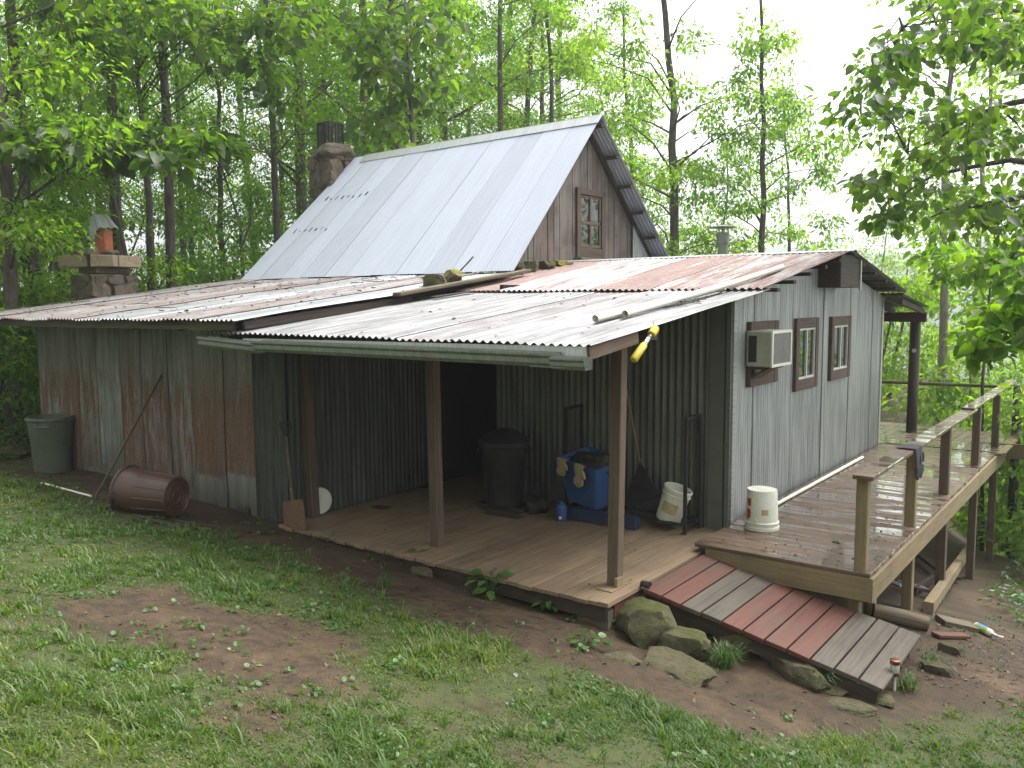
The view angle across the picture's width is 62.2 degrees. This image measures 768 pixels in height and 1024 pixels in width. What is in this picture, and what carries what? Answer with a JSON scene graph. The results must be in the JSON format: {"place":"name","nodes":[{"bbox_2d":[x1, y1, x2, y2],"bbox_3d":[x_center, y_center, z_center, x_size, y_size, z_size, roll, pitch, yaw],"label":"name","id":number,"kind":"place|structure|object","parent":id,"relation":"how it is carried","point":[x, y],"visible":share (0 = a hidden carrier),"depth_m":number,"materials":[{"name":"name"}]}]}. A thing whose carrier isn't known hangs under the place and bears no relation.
{"place":"outdoors","nodes":[
{"label":"outdoors","id":0,"kind":"place"},
{"bbox_2d":[0,368,1023,767],"bbox_3d":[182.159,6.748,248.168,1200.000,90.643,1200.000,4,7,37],"label":"ground","id":1,"kind":"structure","parent":0,"point":[264,640],"depth_m":5.88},
{"bbox_2d":[0,308,39,444],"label":"leafy bush","id":2,"kind":"object","parent":1,"relation":"on","point":[6,333],"visible":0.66,"depth_m":13.69,"materials":[{"name":"green plant"}]},
{"bbox_2d":[0,280,59,433],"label":"leafy bush","id":3,"kind":"object","parent":1,"relation":"on","point":[24,292],"visible":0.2,"depth_m":15.02,"materials":[{"name":"green plant"}]},
{"bbox_2d":[0,272,72,422],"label":"leafy bush","id":4,"kind":"object","parent":1,"relation":"on","point":[3,411],"visible":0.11,"depth_m":15.36,"materials":[{"name":"green plant"}]},
{"bbox_2d":[0,210,72,405],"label":"understory tree","id":5,"kind":"object","parent":1,"relation":"on","point":[46,281],"visible":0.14,"depth_m":16.13,"materials":[{"name":"green plant"}]},
{"bbox_2d":[24,413,74,472],"bbox_3d":[-6.607,0.856,12.198,0.649,0.800,0.649,4,7,37],"label":"trash can","id":6,"kind":"object","parent":1,"relation":"on","point":[51,438],"visible":0.99,"depth_m":11.99,"materials":[{"name":"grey plastic"}]},
{"bbox_2d":[0,164,138,286],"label":"understory tree","id":7,"kind":"object","parent":1,"relation":"on","point":[92,209],"visible":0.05,"depth_m":20.59,"materials":[{"name":"green plant"}]},
{"bbox_2d":[0,1,190,288],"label":"tree","id":8,"kind":"object","parent":1,"relation":"on","point":[55,264],"visible":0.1,"depth_m":22.86,"materials":[{"name":"green plant"}]},
{"bbox_2d":[0,0,190,213],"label":"straight tree","id":9,"kind":"object","parent":1,"relation":"on","point":[125,87],"visible":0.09,"depth_m":23.40,"materials":[{"name":"green plant"}]},
{"bbox_2d":[0,117,194,387],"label":"understory tree","id":10,"kind":"object","parent":1,"relation":"on","point":[40,276],"visible":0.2,"depth_m":17.45,"materials":[{"name":"green plant"}]},
{"bbox_2d":[0,0,208,393],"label":"forest tree","id":11,"kind":"object","parent":1,"relation":"on","point":[11,14],"visible":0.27,"depth_m":17.21,"materials":[{"name":"green plant"}]},
{"bbox_2d":[0,0,214,440],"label":"forest tree","id":12,"kind":"object","parent":1,"relation":"on","point":[11,231],"visible":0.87,"depth_m":14.36,"materials":[{"name":"green plant"}]},
{"bbox_2d":[104,1,138,274],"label":"straight tree","id":13,"kind":"object","parent":1,"relation":"on","point":[118,246],"visible":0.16,"depth_m":17.76,"materials":[{"name":"brown plant"}]},
{"bbox_2d":[52,186,199,289],"bbox_3d":[-13.641,-3.515,29.752,5.488,6.678,4.254,-2,6,-17],"label":"understory tree","id":14,"kind":"object","parent":1,"relation":"on","point":[155,198],"visible":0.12,"depth_m":29.42,"materials":[{"name":"green plant"}]},
{"bbox_2d":[93,375,161,498],"bbox_3d":[-4.747,0.640,10.518,0.034,1.456,0.936,4,7,41],"label":"wooden pole","id":15,"kind":"object","parent":1,"relation":"on","point":[122,446],"visible":0.98,"depth_m":10.48,"materials":[{"name":"brown wood"}]},
{"bbox_2d":[0,103,259,274],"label":"maple sapling","id":16,"kind":"object","parent":1,"relation":"on","point":[215,144],"visible":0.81,"depth_m":14.72,"materials":[{"name":"green plant"}]},
{"bbox_2d":[12,115,252,291],"bbox_3d":[-9.812,-3.109,21.875,6.314,7.682,4.893,-1,6,-5],"label":"understory tree","id":17,"kind":"object","parent":1,"relation":"on","point":[180,222],"visible":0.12,"depth_m":21.61,"materials":[{"name":"green plant"}]},
{"bbox_2d":[63,5,226,280],"bbox_3d":[-16.308,-10.838,37.872,7.650,19.718,8.455,-1,6,-5],"label":"tree","id":18,"kind":"object","parent":1,"relation":"on","point":[140,176],"visible":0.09,"depth_m":37.72,"materials":[{"name":"green plant"}]},
{"bbox_2d":[108,465,189,516],"bbox_3d":[-4.051,1.216,9.531,0.702,0.589,0.595,1,6,17],"label":"trash can","id":19,"kind":"object","parent":1,"relation":"on","point":[135,489],"visible":0.95,"depth_m":9.36,"materials":[{"name":"brown plastic"}]},
{"bbox_2d":[84,0,256,285],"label":"straight tree","id":20,"kind":"object","parent":1,"relation":"on","point":[180,118],"visible":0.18,"depth_m":28.30,"materials":[{"name":"green plant"}]},
{"bbox_2d":[21,0,335,291],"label":"dark tree","id":21,"kind":"object","parent":1,"relation":"on","point":[248,28],"visible":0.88,"depth_m":17.12,"materials":[{"name":"green plant"}]},
{"bbox_2d":[89,0,270,288],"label":"straight tree","id":22,"kind":"object","parent":1,"relation":"on","point":[170,238],"visible":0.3,"depth_m":19.08,"materials":[{"name":"green plant"}]},
{"bbox_2d":[119,2,262,284],"bbox_3d":[-12.252,-8.243,32.047,5.416,15.572,5.105,-4,7,-30],"label":"straight tree","id":23,"kind":"object","parent":1,"relation":"on","point":[244,101],"visible":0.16,"depth_m":31.52,"materials":[{"name":"green plant"}]},
{"bbox_2d":[133,67,251,280],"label":"tree","id":24,"kind":"object","parent":1,"relation":"on","point":[226,194],"visible":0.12,"depth_m":50.13,"materials":[{"name":"green plant"}]},
{"bbox_2d":[120,1,309,284],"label":"tree","id":25,"kind":"object","parent":1,"relation":"on","point":[219,181],"visible":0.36,"depth_m":26.53,"materials":[{"name":"green plant"}]},
{"bbox_2d":[124,1,310,318],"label":"tree","id":26,"kind":"object","parent":1,"relation":"on","point":[215,101],"visible":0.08,"depth_m":39.31,"materials":[{"name":"green plant"}]},
{"bbox_2d":[154,178,293,317],"bbox_3d":[-7.711,-2.510,22.758,3.886,6.101,5.014,1,6,17],"label":"understory tree","id":27,"kind":"object","parent":1,"relation":"on","point":[254,191],"visible":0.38,"depth_m":23.21,"materials":[{"name":"green plant"}]},
{"bbox_2d":[156,138,301,318],"bbox_3d":[-8.367,-3.889,26.712,6.729,8.188,5.216,1,6,17],"label":"understory tree","id":28,"kind":"object","parent":1,"relation":"on","point":[202,281],"visible":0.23,"depth_m":26.83,"materials":[{"name":"green plant"}]},
{"bbox_2d":[155,0,375,242],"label":"straight tree","id":29,"kind":"object","parent":1,"relation":"on","point":[274,135],"visible":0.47,"depth_m":21.67,"materials":[{"name":"green plant"}]},
{"bbox_2d":[190,0,345,270],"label":"tree","id":30,"kind":"object","parent":1,"relation":"on","point":[282,173],"visible":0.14,"depth_m":33.82,"materials":[{"name":"green plant"}]},
{"bbox_2d":[189,0,409,219],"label":"tree","id":31,"kind":"object","parent":1,"relation":"on","point":[299,184],"visible":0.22,"depth_m":27.37,"materials":[{"name":"green plant"}]},
{"bbox_2d":[229,0,403,204],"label":"tree","id":32,"kind":"object","parent":1,"relation":"on","point":[265,129],"visible":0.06,"depth_m":34.09,"materials":[{"name":"green plant"}]},
{"bbox_2d":[221,0,422,220],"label":"forest tree","id":33,"kind":"object","parent":1,"relation":"on","point":[290,193],"visible":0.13,"depth_m":31.79,"materials":[{"name":"green plant"}]},
{"bbox_2d":[242,0,454,161],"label":"tree","id":34,"kind":"object","parent":1,"relation":"on","point":[356,6],"visible":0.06,"depth_m":34.05,"materials":[{"name":"green plant"}]},
{"bbox_2d":[230,0,505,207],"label":"forest tree","id":35,"kind":"object","parent":1,"relation":"on","point":[482,12],"visible":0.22,"depth_m":24.19,"materials":[{"name":"green plant"}]},
{"bbox_2d":[255,0,488,185],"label":"forest tree","id":36,"kind":"object","parent":1,"relation":"on","point":[454,8],"visible":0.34,"depth_m":20.95,"materials":[{"name":"green plant"}]},
{"bbox_2d":[328,0,480,155],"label":"dark tree","id":37,"kind":"object","parent":1,"relation":"on","point":[371,63],"visible":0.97,"depth_m":17.82,"materials":[{"name":"green plant"}]},
{"bbox_2d":[326,0,514,149],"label":"tree","id":38,"kind":"object","parent":1,"relation":"on","point":[420,114],"visible":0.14,"depth_m":28.42,"materials":[{"name":"green plant"}]},
{"bbox_2d":[338,0,548,150],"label":"forest tree","id":39,"kind":"object","parent":1,"relation":"on","point":[445,131],"visible":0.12,"depth_m":31.64,"materials":[{"name":"green plant"}]},
{"bbox_2d":[0,114,927,630],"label":"cabin","id":40,"kind":"object","parent":1,"relation":"on","point":[404,394],"visible":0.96,"depth_m":10.39,"materials":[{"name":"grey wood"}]},
{"bbox_2d":[279,422,305,531],"bbox_3d":[-2.411,1.035,9.270,0.137,1.207,0.534,-4,7,-32],"label":"shovel","id":41,"kind":"object","parent":40,"relation":"on","point":[293,513],"visible":1,"depth_m":9.27,"materials":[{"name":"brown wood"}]},
{"bbox_2d":[1,273,699,336],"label":"roof litter","id":42,"kind":"object","parent":40,"relation":"on","point":[453,318],"visible":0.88,"depth_m":11.77,"materials":[{"name":"brown plant"}]},
{"bbox_2d":[392,269,530,297],"bbox_3d":[-0.503,-1.312,10.923,0.376,0.395,2.576,4,7,39],"label":"roof plank","id":43,"kind":"object","parent":40,"relation":"on","point":[450,284],"visible":1,"depth_m":10.66,"materials":[{"name":"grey wood"}]},
{"bbox_2d":[478,500,526,518],"bbox_3d":[-0.087,1.454,9.966,0.731,0.060,0.533,3,7,33],"label":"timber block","id":44,"kind":"object","parent":40,"relation":"on","point":[516,512],"depth_m":9.77,"materials":[{"name":"brown wood"}]},
{"bbox_2d":[476,428,531,507],"bbox_3d":[-0.092,0.970,10.037,0.608,0.900,0.608,-5,7,-36],"label":"trash can","id":45,"kind":"object","parent":44,"relation":"on","point":[504,454],"visible":1,"depth_m":9.84,"materials":[{"name":"black plastic"}]},
{"bbox_2d":[524,495,548,513],"bbox_3d":[0.279,1.407,9.830,0.288,0.216,0.214,1,6,14],"label":"rag","id":46,"kind":"object","parent":40,"relation":"on","point":[535,504],"visible":1,"depth_m":9.77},
{"bbox_2d":[574,187,605,259],"bbox_3d":[1.341,-2.612,13.998,0.160,1.175,0.980,4,7,37],"label":"window","id":47,"kind":"structure","parent":40,"relation":"in","point":[590,212],"depth_m":14.00,"materials":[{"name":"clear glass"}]},
{"bbox_2d":[567,506,639,530],"bbox_3d":[0.994,1.469,9.326,0.860,0.135,0.110,4,7,36],"label":"long box","id":48,"kind":"object","parent":40,"relation":"on","point":[589,515],"visible":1,"depth_m":9.32,"materials":[{"name":"blue plastic"}]},
{"bbox_2d":[559,447,608,509],"bbox_3d":[0.898,1.070,9.554,0.504,0.606,0.633,-5,7,-39],"label":"storage tote","id":49,"kind":"object","parent":48,"relation":"on","point":[592,492],"visible":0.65,"depth_m":9.39,"materials":[{"name":"blue plastic"}]},
{"bbox_2d":[569,451,608,475],"bbox_3d":[0.896,0.909,9.543,0.336,0.327,0.651,-5,7,-37],"label":"trash bag","id":50,"kind":"object","parent":49,"relation":"in","point":[594,460],"visible":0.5,"depth_m":9.36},
{"bbox_2d":[564,404,701,534],"bbox_3d":[1.310,0.906,9.399,1.517,1.241,0.362,4,7,37],"label":"log rack","id":51,"kind":"object","parent":40,"relation":"on","point":[685,525],"visible":0.7,"depth_m":9.07,"materials":[{"name":"metal"}]},
{"bbox_2d":[624,391,660,511],"bbox_3d":[1.348,0.441,9.321,0.167,1.924,0.706,-5,7,-41],"label":"leaf rake","id":52,"kind":"object","parent":51,"relation":"in","point":[642,481],"visible":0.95,"depth_m":9.37,"materials":[{"name":"black plastic"}]},
{"bbox_2d":[656,482,692,522],"bbox_3d":[1.739,1.277,9.087,0.384,0.438,0.325,4,7,37],"label":"bucket","id":53,"kind":"object","parent":51,"relation":"in","point":[670,507],"visible":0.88,"depth_m":8.99,"materials":[{"name":"white plastic"}]},
{"bbox_2d":[622,264,784,316],"bbox_3d":[2.027,-0.968,8.471,0.064,0.541,3.324,4,7,40],"label":"pvc pipe","id":54,"kind":"object","parent":40,"relation":"on","point":[669,301],"visible":0.98,"depth_m":8.16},
{"bbox_2d":[746,320,778,386],"bbox_3d":[2.799,-0.349,9.466,0.050,0.705,0.840,4,7,37],"label":"window","id":55,"kind":"structure","parent":40,"relation":"in","point":[772,376],"depth_m":9.37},
{"bbox_2d":[746,329,791,378],"bbox_3d":[2.799,-0.325,9.247,0.292,0.526,0.598,4,7,37],"label":"air conditioner","id":56,"kind":"object","parent":40,"relation":"attached to","point":[768,351],"visible":1,"depth_m":9.05,"materials":[{"name":"plastic"}]},
{"bbox_2d":[792,317,819,391],"bbox_3d":[3.681,-0.382,10.632,0.050,0.890,0.840,4,7,37],"label":"window","id":57,"kind":"structure","parent":40,"relation":"in","point":[806,330],"depth_m":10.61,"materials":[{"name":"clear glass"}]},
{"bbox_2d":[827,316,851,380],"bbox_3d":[4.541,-0.506,11.762,0.050,0.865,0.890,4,7,37],"label":"window","id":58,"kind":"structure","parent":40,"relation":"in","point":[839,341],"depth_m":11.73,"materials":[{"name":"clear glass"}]},
{"bbox_2d":[421,0,532,272],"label":"tree","id":59,"kind":"object","parent":1,"relation":"on","point":[470,111],"visible":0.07,"depth_m":35.50,"materials":[{"name":"green plant"}]},
{"bbox_2d":[464,568,514,600],"bbox_3d":[-0.238,1.777,7.535,0.428,0.240,0.549,4,7,37],"label":"weed plant","id":60,"kind":"object","parent":1,"relation":"on","point":[491,593],"visible":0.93,"depth_m":7.49,"materials":[{"name":"green plant"}]},
{"bbox_2d":[0,466,993,767],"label":"lawn weeds","id":61,"kind":"object","parent":1,"relation":"on","point":[344,678],"visible":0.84,"depth_m":5.51,"materials":[{"name":"green plant"}]},
{"bbox_2d":[9,471,1006,767],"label":"leaf litter","id":62,"kind":"object","parent":1,"relation":"on","point":[361,665],"visible":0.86,"depth_m":5.75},
{"bbox_2d":[423,0,597,271],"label":"straight tree","id":63,"kind":"object","parent":1,"relation":"on","point":[499,41],"visible":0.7,"depth_m":26.26,"materials":[{"name":"green plant"}]},
{"bbox_2d":[0,396,1023,626],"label":"undergrowth","id":64,"kind":"object","parent":1,"relation":"on","point":[1020,594],"visible":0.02,"depth_m":12.81,"materials":[{"name":"green plant"}]},
{"bbox_2d":[426,4,597,132],"bbox_3d":[-0.215,-10.330,38.194,8.063,18.803,7.296,-2,6,-20],"label":"tree","id":65,"kind":"object","parent":1,"relation":"on","point":[554,78],"visible":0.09,"depth_m":37.09,"materials":[{"name":"green plant"}]},
{"bbox_2d":[433,0,626,132],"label":"tree","id":66,"kind":"object","parent":1,"relation":"on","point":[528,95],"visible":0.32,"depth_m":31.38,"materials":[{"name":"green plant"}]},
{"bbox_2d":[468,0,629,149],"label":"tree","id":67,"kind":"object","parent":1,"relation":"on","point":[605,59],"visible":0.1,"depth_m":40.02,"materials":[{"name":"green plant"}]},
{"bbox_2d":[477,0,625,272],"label":"tree","id":68,"kind":"object","parent":1,"relation":"on","point":[543,42],"visible":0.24,"depth_m":33.76,"materials":[{"name":"green plant"}]},
{"bbox_2d":[477,0,633,138],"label":"slim tree","id":69,"kind":"object","parent":1,"relation":"on","point":[608,90],"visible":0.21,"depth_m":26.39,"materials":[{"name":"green plant"}]},
{"bbox_2d":[567,628,611,649],"bbox_3d":[0.557,1.929,6.386,0.300,0.088,0.319,-4,7,-31],"label":"weed plant","id":70,"kind":"object","parent":1,"relation":"on","point":[594,641],"visible":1,"depth_m":6.38,"materials":[{"name":"green plant"}]},
{"bbox_2d":[577,0,707,255],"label":"broad tree","id":71,"kind":"object","parent":1,"relation":"on","point":[682,229],"visible":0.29,"depth_m":28.79,"materials":[{"name":"green plant"}]},
{"bbox_2d":[615,597,677,648],"bbox_3d":[1.073,1.963,6.916,0.543,0.346,0.389,4,7,37],"label":"stone","id":72,"kind":"object","parent":1,"relation":"on","point":[643,622],"visible":0.84,"depth_m":6.80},
{"bbox_2d":[543,0,797,255],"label":"broad tree","id":73,"kind":"object","parent":1,"relation":"on","point":[673,169],"visible":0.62,"depth_m":22.59,"materials":[{"name":"green plant"}]},
{"bbox_2d":[644,646,716,687],"bbox_3d":[1.251,2.134,6.374,0.631,0.131,0.528,4,7,37],"label":"stone","id":74,"kind":"object","parent":1,"relation":"on","point":[680,666],"visible":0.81,"depth_m":6.28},
{"bbox_2d":[655,626,711,660],"bbox_3d":[1.354,2.079,6.784,0.471,0.247,0.322,4,7,37],"label":"stone","id":75,"kind":"object","parent":1,"relation":"on","point":[691,642],"visible":0.6,"depth_m":6.66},
{"bbox_2d":[698,636,753,670],"bbox_3d":[1.671,2.118,6.608,0.446,0.186,0.481,4,7,37],"label":"grass tuft","id":76,"kind":"object","parent":1,"relation":"on","point":[724,659],"visible":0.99,"depth_m":6.61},
{"bbox_2d":[694,137,759,250],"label":"slim tree","id":77,"kind":"object","parent":1,"relation":"on","point":[722,157],"visible":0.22,"depth_m":34.36,"materials":[{"name":"green plant"}]},
{"bbox_2d":[714,634,757,659],"bbox_3d":[1.825,2.115,6.987,0.315,0.241,0.499,-5,7,-38],"label":"stone","id":78,"kind":"object","parent":1,"relation":"on","point":[746,642],"visible":0.3,"depth_m":6.80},
{"bbox_2d":[680,0,866,255],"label":"broad tree","id":79,"kind":"object","parent":1,"relation":"on","point":[762,172],"visible":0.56,"depth_m":23.16,"materials":[{"name":"green plant"}]},
{"bbox_2d":[643,554,919,703],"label":"ramp","id":80,"kind":"structure","parent":1,"relation":"on","point":[769,619],"depth_m":7.03,"materials":[{"name":"brown wood"}]},
{"bbox_2d":[744,80,844,252],"bbox_3d":[9.709,-5.194,29.117,3.477,10.348,3.394,0,6,2],"label":"slim tree","id":81,"kind":"object","parent":1,"relation":"on","point":[783,136],"visible":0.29,"depth_m":28.74,"materials":[{"name":"green plant"}]},
{"bbox_2d":[769,656,831,690],"bbox_3d":[2.236,2.226,6.556,0.306,0.198,0.536,-2,6,-16],"label":"stone","id":82,"kind":"object","parent":1,"relation":"on","point":[787,669],"visible":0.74,"depth_m":6.43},
{"bbox_2d":[828,696,877,717],"bbox_3d":[2.445,2.339,6.137,0.354,0.051,0.239,4,7,37],"label":"stone","id":83,"kind":"object","parent":1,"relation":"on","point":[857,708],"visible":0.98,"depth_m":6.10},
{"bbox_2d":[695,380,1023,615],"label":"deck","id":84,"kind":"structure","parent":1,"relation":"on","point":[857,574],"depth_m":9.15,"materials":[{"name":"brown wood"}]},
{"bbox_2d":[744,486,778,532],"bbox_3d":[2.568,1.280,8.726,0.352,0.414,0.363,4,7,37],"label":"bucket","id":85,"kind":"object","parent":84,"relation":"on","point":[761,514],"visible":1,"depth_m":8.60,"materials":[{"name":"white plastic"}]},
{"bbox_2d":[847,227,930,352],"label":"young tree","id":86,"kind":"object","parent":1,"relation":"on","point":[881,266],"visible":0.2,"depth_m":30.93,"materials":[{"name":"green plant"}]},
{"bbox_2d":[871,603,929,630],"bbox_3d":[3.676,2.210,8.042,0.504,0.224,0.150,1,6,16],"label":"log","id":87,"kind":"object","parent":1,"relation":"on","point":[902,617],"visible":0.94,"depth_m":7.99,"materials":[{"name":"brown wood"}]},
{"bbox_2d":[795,0,1023,425],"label":"birch tree","id":88,"kind":"object","parent":1,"relation":"on","point":[941,231],"visible":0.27,"depth_m":17.79,"materials":[{"name":"green plant"}]},
{"bbox_2d":[803,0,1023,260],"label":"overhanging tree","id":89,"kind":"object","parent":1,"relation":"on","point":[980,128],"visible":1,"depth_m":9.78,"materials":[{"name":"green plant"}]},
{"bbox_2d":[879,274,959,397],"bbox_3d":[10.459,-1.061,24.304,4.677,4.102,4.045,-2,6,-16],"label":"leafy shrub","id":90,"kind":"object","parent":1,"relation":"on","point":[924,340],"visible":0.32,"depth_m":23.46,"materials":[{"name":"green plant"}]},
{"bbox_2d":[881,267,970,398],"bbox_3d":[11.617,-1.349,25.999,5.062,4.439,4.377,-2,6,-16],"label":"leafy shrub","id":91,"kind":"object","parent":1,"relation":"on","point":[894,334],"visible":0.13,"depth_m":25.30,"materials":[{"name":"green plant"}]},
{"bbox_2d":[845,4,1023,523],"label":"birch tree","id":92,"kind":"object","parent":1,"relation":"on","point":[992,70],"visible":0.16,"depth_m":22.50,"materials":[{"name":"green plant"}]},
{"bbox_2d":[883,273,986,381],"bbox_3d":[14.364,-1.718,30.441,5.203,4.563,4.499,3,6,29],"label":"leafy shrub","id":93,"kind":"object","parent":1,"relation":"on","point":[908,325],"visible":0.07,"depth_m":30.19,"materials":[{"name":"green plant"}]},
{"bbox_2d":[920,660,959,678],"bbox_3d":[3.448,2.305,6.841,0.301,0.102,0.137,4,7,37],"label":"stone","id":94,"kind":"object","parent":1,"relation":"on","point":[940,669],"visible":0.91,"depth_m":6.79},
{"bbox_2d":[923,544,966,613],"bbox_3d":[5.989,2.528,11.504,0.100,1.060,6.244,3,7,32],"label":"scrap board","id":95,"kind":"object","parent":1,"relation":"on","point":[935,597],"visible":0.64,"depth_m":10.01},
{"bbox_2d":[881,356,1023,552],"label":"leafy shrub","id":96,"kind":"object","parent":1,"relation":"on","point":[942,398],"visible":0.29,"depth_m":16.95,"materials":[{"name":"green plant"}]},
{"bbox_2d":[884,257,1023,525],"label":"young tree","id":97,"kind":"object","parent":1,"relation":"on","point":[975,294],"visible":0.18,"depth_m":18.10,"materials":[{"name":"green plant"}]},
{"bbox_2d":[935,614,979,632],"bbox_3d":[4.383,2.359,8.359,0.354,0.129,0.200,0,6,0],"label":"scrap board","id":98,"kind":"object","parent":1,"relation":"on","point":[947,621],"visible":1,"depth_m":8.29,"materials":[{"name":"grey wood"}]},
{"bbox_2d":[899,225,1023,551],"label":"sapling","id":99,"kind":"object","parent":1,"relation":"on","point":[978,263],"visible":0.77,"depth_m":14.21,"materials":[{"name":"green plant"}]},
{"bbox_2d":[900,613,1023,706],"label":"debris litter","id":100,"kind":"object","parent":1,"relation":"on","point":[973,645],"visible":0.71,"depth_m":7.39,"materials":[{"name":"brown plant"}]},
{"bbox_2d":[926,317,1023,554],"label":"young tree","id":101,"kind":"object","parent":1,"relation":"on","point":[1020,372],"visible":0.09,"depth_m":23.38,"materials":[{"name":"green plant"}]},
{"bbox_2d":[943,258,1023,376],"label":"sapling","id":102,"kind":"object","parent":1,"relation":"on","point":[977,344],"visible":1,"depth_m":7.40,"materials":[{"name":"green plant"}]},
{"bbox_2d":[948,375,1023,561],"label":"leafy shrub","id":103,"kind":"object","parent":1,"relation":"on","point":[1005,426],"visible":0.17,"depth_m":14.76,"materials":[{"name":"green plant"}]},
{"bbox_2d":[953,401,1023,559],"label":"leafy shrub","id":104,"kind":"object","parent":1,"relation":"on","point":[1002,476],"visible":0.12,"depth_m":15.76,"materials":[{"name":"green plant"}]},
{"bbox_2d":[960,377,1023,561],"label":"leafy shrub","id":105,"kind":"object","parent":1,"relation":"on","point":[1014,539],"visible":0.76,"depth_m":13.68,"materials":[{"name":"green plant"}]},
{"bbox_2d":[0,456,1023,767],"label":"grass","id":106,"kind":"structure","parent":0,"point":[454,646],"depth_m":4.99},
{"bbox_2d":[0,0,1023,289],"label":"sky","id":107,"kind":"structure","parent":0,"point":[836,30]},
{"bbox_2d":[742,239,1023,442],"bbox_3d":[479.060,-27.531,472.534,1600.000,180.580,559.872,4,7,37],"label":"hills","id":108,"kind":"structure","parent":0,"point":[793,249],"depth_m":478.54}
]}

